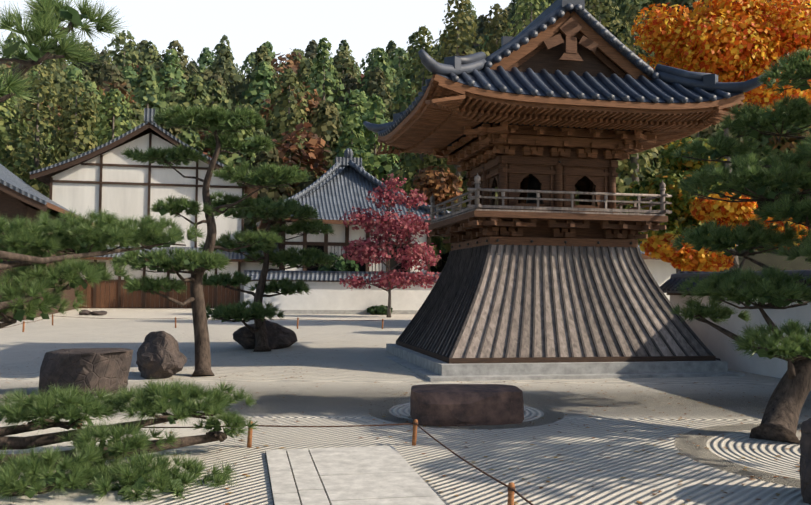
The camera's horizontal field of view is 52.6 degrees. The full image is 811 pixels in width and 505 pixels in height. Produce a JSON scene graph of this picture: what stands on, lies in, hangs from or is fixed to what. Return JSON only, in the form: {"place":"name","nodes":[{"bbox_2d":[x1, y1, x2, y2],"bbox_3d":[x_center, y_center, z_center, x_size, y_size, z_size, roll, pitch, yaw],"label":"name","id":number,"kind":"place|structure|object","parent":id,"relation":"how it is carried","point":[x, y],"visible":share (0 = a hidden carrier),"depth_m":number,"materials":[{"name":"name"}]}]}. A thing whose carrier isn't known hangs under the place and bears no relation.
{"place":"outdoors","nodes":[
{"label":"outdoors","id":0,"kind":"place"},
{"bbox_2d":[0,0,510,77],"label":"sky","id":1,"kind":"structure","parent":0,"point":[366,25],"materials":[{"name":"white"}]},
{"bbox_2d":[0,308,810,504],"bbox_3d":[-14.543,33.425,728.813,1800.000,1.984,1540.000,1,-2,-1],"label":"ground","id":2,"kind":"structure","parent":0,"point":[341,395],"depth_m":14.54,"materials":[{"name":"gravel"}]},
{"bbox_2d":[0,74,45,185],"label":"tall cedar","id":3,"kind":"object","parent":2,"relation":"on","point":[6,138],"visible":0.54,"depth_m":87.05,"materials":[{"name":"green plant"}]},
{"bbox_2d":[0,64,72,195],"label":"tall cedar","id":4,"kind":"object","parent":2,"relation":"on","point":[37,114],"visible":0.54,"depth_m":90.81,"materials":[{"name":"green plant"}]},
{"bbox_2d":[0,164,96,319],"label":"building","id":5,"kind":"structure","parent":2,"relation":"on","point":[19,196],"depth_m":45.40,"materials":[{"name":"tile"}]},
{"bbox_2d":[29,79,99,197],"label":"tall cedar","id":6,"kind":"object","parent":2,"relation":"on","point":[75,119],"visible":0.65,"depth_m":84.71,"materials":[{"name":"green plant"}]},
{"bbox_2d":[38,348,132,395],"bbox_3d":[-7.012,2.680,17.983,1.905,1.114,1.349,1,-3,-13],"label":"rock block","id":7,"kind":"object","parent":2,"relation":"on","point":[90,369],"visible":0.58,"depth_m":17.56,"materials":[{"name":"stone"}]},
{"bbox_2d":[84,89,139,145],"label":"tree","id":8,"kind":"object","parent":2,"relation":"on","point":[114,105],"visible":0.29,"depth_m":88.94,"materials":[{"name":"green plant"}]},
{"bbox_2d":[0,0,261,502],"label":"spreading pine","id":9,"kind":"object","parent":2,"relation":"on","point":[150,400],"visible":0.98,"depth_m":11.04,"materials":[{"name":"green plant"}]},
{"bbox_2d":[29,108,258,307],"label":"temple building","id":10,"kind":"structure","parent":2,"relation":"on","point":[109,177],"depth_m":63.49,"materials":[{"name":"paint"}]},
{"bbox_2d":[136,331,186,378],"bbox_3d":[-6.281,2.661,20.993,1.233,1.338,1.712,3,-3,-43],"label":"boulder","id":11,"kind":"object","parent":2,"relation":"on","point":[160,355],"visible":0.94,"depth_m":20.47,"materials":[{"name":"stone"}]},
{"bbox_2d":[0,315,383,331],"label":"rope fence","id":12,"kind":"object","parent":2,"relation":"on","point":[24,322],"visible":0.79,"depth_m":40.08,"materials":[{"name":"brown wood"}]},
{"bbox_2d":[109,103,310,375],"bbox_3d":[-5.225,-0.324,21.549,5.647,7.191,3.469,1,-2,-1],"label":"pine","id":13,"kind":"object","parent":2,"relation":"on","point":[196,264],"visible":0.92,"depth_m":21.32,"materials":[{"name":"green plant"}]},
{"bbox_2d":[240,243,278,302],"bbox_3d":[-7.785,1.423,67.586,16.875,6.150,6.690,1,-3,-12],"label":"corridor","id":14,"kind":"object","parent":2,"relation":"on","point":[252,265],"depth_m":64.25,"materials":[{"name":"paint"}]},
{"bbox_2d":[233,320,296,349],"bbox_3d":[-5.113,3.002,29.615,2.517,1.168,1.922,2,-3,-26],"label":"rock","id":15,"kind":"object","parent":2,"relation":"on","point":[279,336],"visible":0.77,"depth_m":28.98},
{"bbox_2d":[198,196,334,351],"bbox_3d":[-4.856,0.745,28.197,5.228,5.565,3.891,1,-3,-10],"label":"pine","id":16,"kind":"object","parent":2,"relation":"on","point":[257,312],"visible":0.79,"depth_m":28.33,"materials":[{"name":"green plant"}]},
{"bbox_2d":[52,419,533,504],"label":"rope fence","id":17,"kind":"object","parent":2,"relation":"on","point":[510,486],"visible":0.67,"depth_m":12.41,"materials":[{"name":"brown wood"}]},
{"bbox_2d":[317,252,358,270],"bbox_3d":[-5.221,2.144,62.154,3.515,4.427,3.019,1,-2,-1],"label":"green garden tree","id":18,"kind":"object","parent":2,"relation":"on","point":[339,264],"visible":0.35,"depth_m":61.51,"materials":[{"name":"green plant"}]},
{"bbox_2d":[244,270,440,313],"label":"garden wall","id":19,"kind":"structure","parent":2,"relation":"on","point":[329,294],"depth_m":55.06,"materials":[{"name":"paint"}]},
{"bbox_2d":[256,148,450,271],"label":"temple building","id":20,"kind":"structure","parent":2,"relation":"on","point":[338,189],"depth_m":63.59,"materials":[{"name":"tile"}]},
{"bbox_2d":[265,446,445,504],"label":"paving","id":21,"kind":"structure","parent":2,"relation":"on","point":[379,475],"depth_m":10.47,"materials":[{"name":"stone"}]},
{"bbox_2d":[367,305,392,314],"bbox_3d":[-1.732,3.885,55.185,1.764,0.784,1.710,1,-2,-1],"label":"bush","id":22,"kind":"object","parent":2,"relation":"on","point":[381,310],"visible":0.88,"depth_m":54.69,"materials":[{"name":"green plant"}]},
{"bbox_2d":[339,173,440,317],"bbox_3d":[-0.839,-0.454,51.756,6.746,9.102,3.399,1,-2,-1],"label":"red maple","id":23,"kind":"object","parent":2,"relation":"on","point":[402,227],"visible":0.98,"depth_m":51.45,"materials":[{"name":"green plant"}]},
{"bbox_2d":[0,334,800,504],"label":"fallen leaves","id":24,"kind":"object","parent":2,"relation":"on","point":[515,502],"visible":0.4,"depth_m":13.95,"materials":[{"name":"orange plant"}]},
{"bbox_2d":[380,25,451,210],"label":"tall cedar","id":25,"kind":"object","parent":2,"relation":"on","point":[408,166],"visible":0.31,"depth_m":85.92,"materials":[{"name":"green plant"}]},
{"bbox_2d":[411,165,464,206],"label":"autumn tree","id":26,"kind":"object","parent":2,"relation":"on","point":[435,181],"depth_m":78.89,"materials":[{"name":"brown plant"}]},
{"bbox_2d":[407,0,497,243],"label":"tall cedar","id":27,"kind":"object","parent":2,"relation":"on","point":[458,46],"visible":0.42,"depth_m":81.85,"materials":[{"name":"green plant"}]},
{"bbox_2d":[410,384,523,425],"bbox_3d":[1.117,2.841,14.949,2.045,0.766,1.171,1,-2,-4],"label":"slab rock","id":28,"kind":"object","parent":2,"relation":"on","point":[462,404],"visible":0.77,"depth_m":14.52,"materials":[{"name":"stone"}]},
{"bbox_2d":[461,3,512,204],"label":"tall cedar","id":29,"kind":"object","parent":2,"relation":"on","point":[492,46],"visible":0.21,"depth_m":88.39,"materials":[{"name":"green plant"}]},
{"bbox_2d":[495,0,550,188],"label":"tall cedar","id":30,"kind":"object","parent":2,"relation":"on","point":[519,9],"visible":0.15,"depth_m":84.58,"materials":[{"name":"green plant"}]},
{"bbox_2d":[363,0,764,381],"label":"bell tower","id":31,"kind":"structure","parent":2,"relation":"on","point":[541,119],"depth_m":23.23,"materials":[{"name":"wood"}]},
{"bbox_2d":[575,0,655,212],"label":"tall cedar","id":32,"kind":"object","parent":2,"relation":"on","point":[598,12],"visible":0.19,"depth_m":86.27,"materials":[{"name":"green plant"}]},
{"bbox_2d":[575,5,673,213],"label":"tall cedar","id":33,"kind":"object","parent":2,"relation":"on","point":[636,160],"visible":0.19,"depth_m":90.38,"materials":[{"name":"green plant"}]},
{"bbox_2d":[623,137,735,272],"bbox_3d":[12.186,-0.665,36.067,4.878,8.906,3.586,2,-3,-26],"label":"yellow green maple","id":34,"kind":"object","parent":2,"relation":"on","point":[680,205],"visible":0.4,"depth_m":35.52,"materials":[{"name":"green plant"}]},
{"bbox_2d":[631,0,810,271],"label":"orange maple","id":35,"kind":"object","parent":2,"relation":"on","point":[725,40],"visible":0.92,"depth_m":41.30,"materials":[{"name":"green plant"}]},
{"bbox_2d":[639,191,807,271],"bbox_3d":[12.571,0.663,31.990,6.721,6.234,2.965,1,-2,-1],"label":"orange maple","id":36,"kind":"object","parent":2,"relation":"on","point":[686,258],"visible":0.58,"depth_m":31.40,"materials":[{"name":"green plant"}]},
{"bbox_2d":[660,270,810,378],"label":"garden wall","id":37,"kind":"structure","parent":2,"relation":"on","point":[717,343],"depth_m":23.62,"materials":[{"name":"paint"}]},
{"bbox_2d":[668,47,810,443],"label":"pine","id":38,"kind":"object","parent":2,"relation":"on","point":[791,391],"visible":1,"depth_m":14.95,"materials":[{"name":"green plant"}]},
{"bbox_2d":[799,418,810,503],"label":"edge rock","id":39,"kind":"object","parent":2,"relation":"on","point":[805,462],"visible":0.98,"depth_m":9.70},
{"bbox_2d":[430,134,810,271],"bbox_3d":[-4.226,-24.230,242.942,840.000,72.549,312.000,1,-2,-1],"label":"hillside","id":40,"kind":"structure","parent":0,"point":[771,259],"depth_m":92.72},
{"bbox_2d":[2,32,23,62],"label":"forest cedar","id":41,"kind":"object","parent":40,"relation":"on","point":[12,35],"visible":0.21,"depth_m":170.79,"materials":[{"name":"green plant"}]},
{"bbox_2d":[0,79,34,167],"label":"forest cedar","id":42,"kind":"object","parent":40,"relation":"on","point":[20,108],"visible":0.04,"depth_m":105.73,"materials":[{"name":"green plant"}]},
{"bbox_2d":[13,136,53,192],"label":"forest cedar","id":43,"kind":"object","parent":40,"relation":"on","point":[41,165],"visible":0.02,"depth_m":97.53,"materials":[{"name":"green plant"}]},
{"bbox_2d":[39,125,60,191],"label":"forest cedar","id":44,"kind":"object","parent":40,"relation":"on","point":[49,138],"visible":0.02,"depth_m":100.29,"materials":[{"name":"green plant"}]},
{"bbox_2d":[29,59,74,144],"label":"forest cedar","id":45,"kind":"object","parent":40,"relation":"on","point":[56,76],"visible":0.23,"depth_m":125.91,"materials":[{"name":"green plant"}]},
{"bbox_2d":[57,65,85,127],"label":"forest cedar","id":46,"kind":"object","parent":40,"relation":"on","point":[73,72],"visible":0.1,"depth_m":132.29,"materials":[{"name":"green plant"}]},
{"bbox_2d":[66,80,109,150],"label":"forest cedar","id":47,"kind":"object","parent":40,"relation":"on","point":[90,85],"visible":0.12,"depth_m":120.36,"materials":[{"name":"green plant"}]},
{"bbox_2d":[76,53,104,94],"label":"tree","id":48,"kind":"object","parent":40,"relation":"on","point":[96,67],"visible":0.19,"depth_m":145.28,"materials":[{"name":"green plant"}]},
{"bbox_2d":[80,81,135,147],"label":"forest broadleaf","id":49,"kind":"object","parent":40,"relation":"on","point":[107,89],"visible":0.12,"depth_m":125.99,"materials":[{"name":"green plant"}]},
{"bbox_2d":[94,65,130,128],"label":"tree","id":50,"kind":"object","parent":40,"relation":"on","point":[117,73],"visible":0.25,"depth_m":129.64,"materials":[{"name":"green plant"}]},
{"bbox_2d":[100,30,147,107],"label":"forest cedar","id":51,"kind":"object","parent":40,"relation":"on","point":[120,61],"visible":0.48,"depth_m":143.35,"materials":[{"name":"green plant"}]},
{"bbox_2d":[119,102,143,130],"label":"tree","id":52,"kind":"object","parent":40,"relation":"on","point":[136,108],"visible":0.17,"depth_m":112.10,"materials":[{"name":"green plant"}]},
{"bbox_2d":[109,65,153,106],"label":"forest cedar","id":53,"kind":"object","parent":40,"relation":"on","point":[129,72],"visible":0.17,"depth_m":139.46,"materials":[{"name":"green plant"}]},
{"bbox_2d":[114,65,178,132],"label":"forest cedar","id":54,"kind":"object","parent":40,"relation":"on","point":[148,83],"visible":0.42,"depth_m":123.33,"materials":[{"name":"green plant"}]},
{"bbox_2d":[134,41,161,103],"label":"forest cedar","id":55,"kind":"object","parent":40,"relation":"on","point":[152,51],"visible":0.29,"depth_m":155.51,"materials":[{"name":"green plant"}]},
{"bbox_2d":[156,117,181,137],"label":"tree","id":56,"kind":"object","parent":40,"relation":"on","point":[174,131],"visible":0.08,"depth_m":114.36,"materials":[{"name":"green plant"}]},
{"bbox_2d":[149,48,189,108],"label":"forest cedar","id":57,"kind":"object","parent":40,"relation":"on","point":[169,65],"visible":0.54,"depth_m":137.01,"materials":[{"name":"green plant"}]},
{"bbox_2d":[155,92,191,116],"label":"tree","id":58,"kind":"object","parent":40,"relation":"on","point":[179,97],"visible":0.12,"depth_m":130.84,"materials":[{"name":"green plant"}]},
{"bbox_2d":[152,40,199,94],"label":"forest cedar","id":59,"kind":"object","parent":40,"relation":"on","point":[183,63],"visible":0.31,"depth_m":143.06,"materials":[{"name":"green plant"}]},
{"bbox_2d":[177,119,209,155],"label":"tree","id":60,"kind":"object","parent":40,"relation":"on","point":[190,137],"visible":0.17,"depth_m":105.89,"materials":[{"name":"green plant"}]},
{"bbox_2d":[178,74,210,154],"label":"forest cedar","id":61,"kind":"object","parent":40,"relation":"on","point":[197,96],"visible":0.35,"depth_m":125.27,"materials":[{"name":"green plant"}]},
{"bbox_2d":[193,47,214,74],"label":"forest cedar","id":62,"kind":"object","parent":40,"relation":"on","point":[204,61],"visible":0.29,"depth_m":172.06,"materials":[{"name":"green plant"}]},
{"bbox_2d":[189,79,236,133],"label":"forest cedar","id":63,"kind":"object","parent":40,"relation":"on","point":[213,93],"visible":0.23,"depth_m":130.56,"materials":[{"name":"green plant"}]},
{"bbox_2d":[215,35,237,73],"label":"forest cedar","id":64,"kind":"object","parent":40,"relation":"on","point":[223,39],"visible":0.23,"depth_m":194.21,"materials":[{"name":"green plant"}]},
{"bbox_2d":[208,48,245,98],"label":"forest cedar","id":65,"kind":"object","parent":40,"relation":"on","point":[224,62],"visible":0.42,"depth_m":155.43,"materials":[{"name":"green plant"}]},
{"bbox_2d":[211,116,276,229],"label":"forest cedar","id":66,"kind":"object","parent":40,"relation":"on","point":[244,136],"visible":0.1,"depth_m":106.63,"materials":[{"name":"green plant"}]},
{"bbox_2d":[222,103,270,174],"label":"forest cedar","id":67,"kind":"object","parent":40,"relation":"on","point":[261,133],"visible":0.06,"depth_m":117.87,"materials":[{"name":"green plant"}]},
{"bbox_2d":[238,52,255,77],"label":"forest cedar","id":68,"kind":"object","parent":40,"relation":"on","point":[250,58],"visible":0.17,"depth_m":184.44,"materials":[{"name":"green plant"}]},
{"bbox_2d":[237,45,279,133],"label":"forest cedar","id":69,"kind":"object","parent":40,"relation":"on","point":[260,53],"visible":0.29,"depth_m":144.62,"materials":[{"name":"green plant"}]},
{"bbox_2d":[236,61,281,133],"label":"forest cedar","id":70,"kind":"object","parent":40,"relation":"on","point":[265,72],"visible":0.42,"depth_m":131.31,"materials":[{"name":"green plant"}]},
{"bbox_2d":[245,60,278,130],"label":"forest cedar","id":71,"kind":"object","parent":40,"relation":"on","point":[256,68],"visible":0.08,"depth_m":139.46,"materials":[{"name":"green plant"}]},
{"bbox_2d":[244,144,299,234],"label":"forest cedar","id":72,"kind":"object","parent":40,"relation":"on","point":[273,156],"visible":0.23,"depth_m":97.03,"materials":[{"name":"green plant"}]},
{"bbox_2d":[271,48,301,92],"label":"forest broadleaf","id":73,"kind":"object","parent":40,"relation":"on","point":[294,67],"visible":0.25,"depth_m":151.50,"materials":[{"name":"brown plant"}]},
{"bbox_2d":[259,90,315,192],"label":"forest cedar","id":74,"kind":"object","parent":40,"relation":"on","point":[291,110],"visible":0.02,"depth_m":120.10,"materials":[{"name":"green plant"}]},
{"bbox_2d":[258,82,321,142],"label":"forest broadleaf","id":75,"kind":"object","parent":40,"relation":"on","point":[311,104],"visible":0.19,"depth_m":125.68,"materials":[{"name":"green plant"}]},
{"bbox_2d":[266,68,319,197],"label":"forest cedar","id":76,"kind":"object","parent":40,"relation":"on","point":[289,77],"visible":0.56,"depth_m":112.17,"materials":[{"name":"green plant"}]},
{"bbox_2d":[265,122,330,195],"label":"forest broadleaf","id":77,"kind":"object","parent":40,"relation":"on","point":[316,157],"visible":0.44,"depth_m":107.14,"materials":[{"name":"brown plant"}]},
{"bbox_2d":[292,58,318,110],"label":"forest cedar","id":78,"kind":"object","parent":40,"relation":"on","point":[304,70],"visible":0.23,"depth_m":144.28,"materials":[{"name":"green plant"}]},
{"bbox_2d":[294,171,316,194],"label":"tree","id":79,"kind":"object","parent":40,"relation":"on","point":[304,185],"visible":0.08,"depth_m":102.60,"materials":[{"name":"green plant"}]},
{"bbox_2d":[304,39,322,60],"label":"forest cedar","id":80,"kind":"object","parent":40,"relation":"on","point":[310,51],"visible":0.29,"depth_m":178.30,"materials":[{"name":"green plant"}]},
{"bbox_2d":[300,100,343,154],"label":"forest cedar","id":81,"kind":"object","parent":40,"relation":"on","point":[310,116],"visible":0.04,"depth_m":124.19,"materials":[{"name":"green plant"}]},
{"bbox_2d":[297,37,347,136],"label":"forest cedar","id":82,"kind":"object","parent":40,"relation":"on","point":[323,49],"visible":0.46,"depth_m":131.51,"materials":[{"name":"green plant"}]},
{"bbox_2d":[301,101,343,176],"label":"forest cedar","id":83,"kind":"object","parent":40,"relation":"on","point":[324,128],"visible":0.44,"depth_m":114.29,"materials":[{"name":"green plant"}]},
{"bbox_2d":[325,50,360,111],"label":"tree","id":84,"kind":"object","parent":40,"relation":"on","point":[339,61],"visible":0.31,"depth_m":144.49,"materials":[{"name":"green plant"}]},
{"bbox_2d":[326,74,366,124],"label":"forest cedar","id":85,"kind":"object","parent":40,"relation":"on","point":[351,81],"visible":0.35,"depth_m":139.63,"materials":[{"name":"green plant"}]},
{"bbox_2d":[334,40,361,73],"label":"forest cedar","id":86,"kind":"object","parent":40,"relation":"on","point":[344,46],"visible":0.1,"depth_m":188.10,"materials":[{"name":"green plant"}]},
{"bbox_2d":[319,89,387,171],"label":"forest cedar","id":87,"kind":"object","parent":40,"relation":"on","point":[361,98],"visible":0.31,"depth_m":118.03,"materials":[{"name":"green plant"}]},
{"bbox_2d":[330,114,378,179],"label":"forest cedar","id":88,"kind":"object","parent":40,"relation":"on","point":[352,128],"visible":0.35,"depth_m":97.75,"materials":[{"name":"green plant"}]},
{"bbox_2d":[355,67,390,112],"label":"forest cedar","id":89,"kind":"object","parent":40,"relation":"on","point":[377,72],"visible":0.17,"depth_m":134.09,"materials":[{"name":"green plant"}]},
{"bbox_2d":[360,47,389,88],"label":"forest cedar","id":90,"kind":"object","parent":40,"relation":"on","point":[371,57],"visible":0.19,"depth_m":156.41,"materials":[{"name":"green plant"}]},
{"bbox_2d":[359,48,400,105],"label":"forest cedar","id":91,"kind":"object","parent":40,"relation":"on","point":[381,63],"visible":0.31,"depth_m":137.49,"materials":[{"name":"green plant"}]},
{"bbox_2d":[361,103,399,182],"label":"forest cedar","id":92,"kind":"object","parent":40,"relation":"on","point":[385,113],"visible":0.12,"depth_m":113.90,"materials":[{"name":"green plant"}]},
{"bbox_2d":[358,93,407,191],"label":"forest cedar","id":93,"kind":"object","parent":40,"relation":"on","point":[372,103],"visible":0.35,"depth_m":102.01,"materials":[{"name":"green plant"}]},
{"bbox_2d":[374,84,393,117],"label":"forest cedar","id":94,"kind":"object","parent":40,"relation":"on","point":[381,91],"visible":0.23,"depth_m":126.78,"materials":[{"name":"green plant"}]},
{"bbox_2d":[386,47,414,83],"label":"tree","id":95,"kind":"object","parent":40,"relation":"on","point":[397,53],"visible":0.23,"depth_m":153.25,"materials":[{"name":"green plant"}]},
{"bbox_2d":[391,79,417,109],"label":"tree","id":96,"kind":"object","parent":40,"relation":"on","point":[404,97],"visible":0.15,"depth_m":133.44,"materials":[{"name":"green plant"}]},
{"bbox_2d":[404,32,424,78],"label":"forest cedar","id":97,"kind":"object","parent":40,"relation":"on","point":[412,37],"visible":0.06,"depth_m":184.44,"materials":[{"name":"green plant"}]},
{"bbox_2d":[384,165,445,270],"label":"forest cedar","id":98,"kind":"object","parent":40,"relation":"on","point":[397,171],"visible":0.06,"depth_m":97.63,"materials":[{"name":"green plant"}]},
{"bbox_2d":[426,154,467,266],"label":"forest cedar","id":99,"kind":"object","parent":40,"relation":"on","point":[447,248],"visible":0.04,"depth_m":101.97,"materials":[{"name":"green plant"}]},
{"bbox_2d":[459,13,478,52],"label":"forest cedar","id":100,"kind":"object","parent":40,"relation":"on","point":[472,34],"visible":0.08,"depth_m":171.02,"materials":[{"name":"green plant"}]},
{"bbox_2d":[476,14,488,37],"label":"forest cedar","id":101,"kind":"object","parent":40,"relation":"on","point":[480,19],"visible":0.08,"depth_m":186.35,"materials":[{"name":"green plant"}]},
{"bbox_2d":[601,0,651,33],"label":"forest cedar","id":102,"kind":"object","parent":40,"relation":"on","point":[622,14],"visible":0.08,"depth_m":134.33,"materials":[{"name":"green plant"}]},
{"bbox_2d":[612,0,653,45],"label":"forest cedar","id":103,"kind":"object","parent":40,"relation":"on","point":[623,5],"visible":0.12,"depth_m":126.83,"materials":[{"name":"green plant"}]},
{"bbox_2d":[617,149,668,213],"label":"forest cedar","id":104,"kind":"object","parent":40,"relation":"on","point":[646,173],"visible":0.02,"depth_m":96.66,"materials":[{"name":"green plant"}]},
{"bbox_2d":[651,123,749,224],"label":"forest cedar","id":105,"kind":"object","parent":40,"relation":"on","point":[707,131],"visible":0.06,"depth_m":94.92,"materials":[{"name":"green plant"}]},
{"bbox_2d":[706,70,789,198],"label":"forest cedar","id":106,"kind":"object","parent":40,"relation":"on","point":[762,139],"depth_m":97.96,"materials":[{"name":"green plant"}]},
{"bbox_2d":[767,105,810,212],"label":"forest broadleaf","id":107,"kind":"object","parent":40,"relation":"on","point":[790,147],"visible":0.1,"depth_m":96.68,"materials":[{"name":"green plant"}]},
{"bbox_2d":[638,242,675,300],"bbox_3d":[9.451,0.861,45.144,10.800,6.250,7.684,1,-3,-12],"label":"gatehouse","id":108,"kind":"object","parent":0,"point":[661,271],"visible":0.12,"depth_m":42.86,"materials":[{"name":"paint"}]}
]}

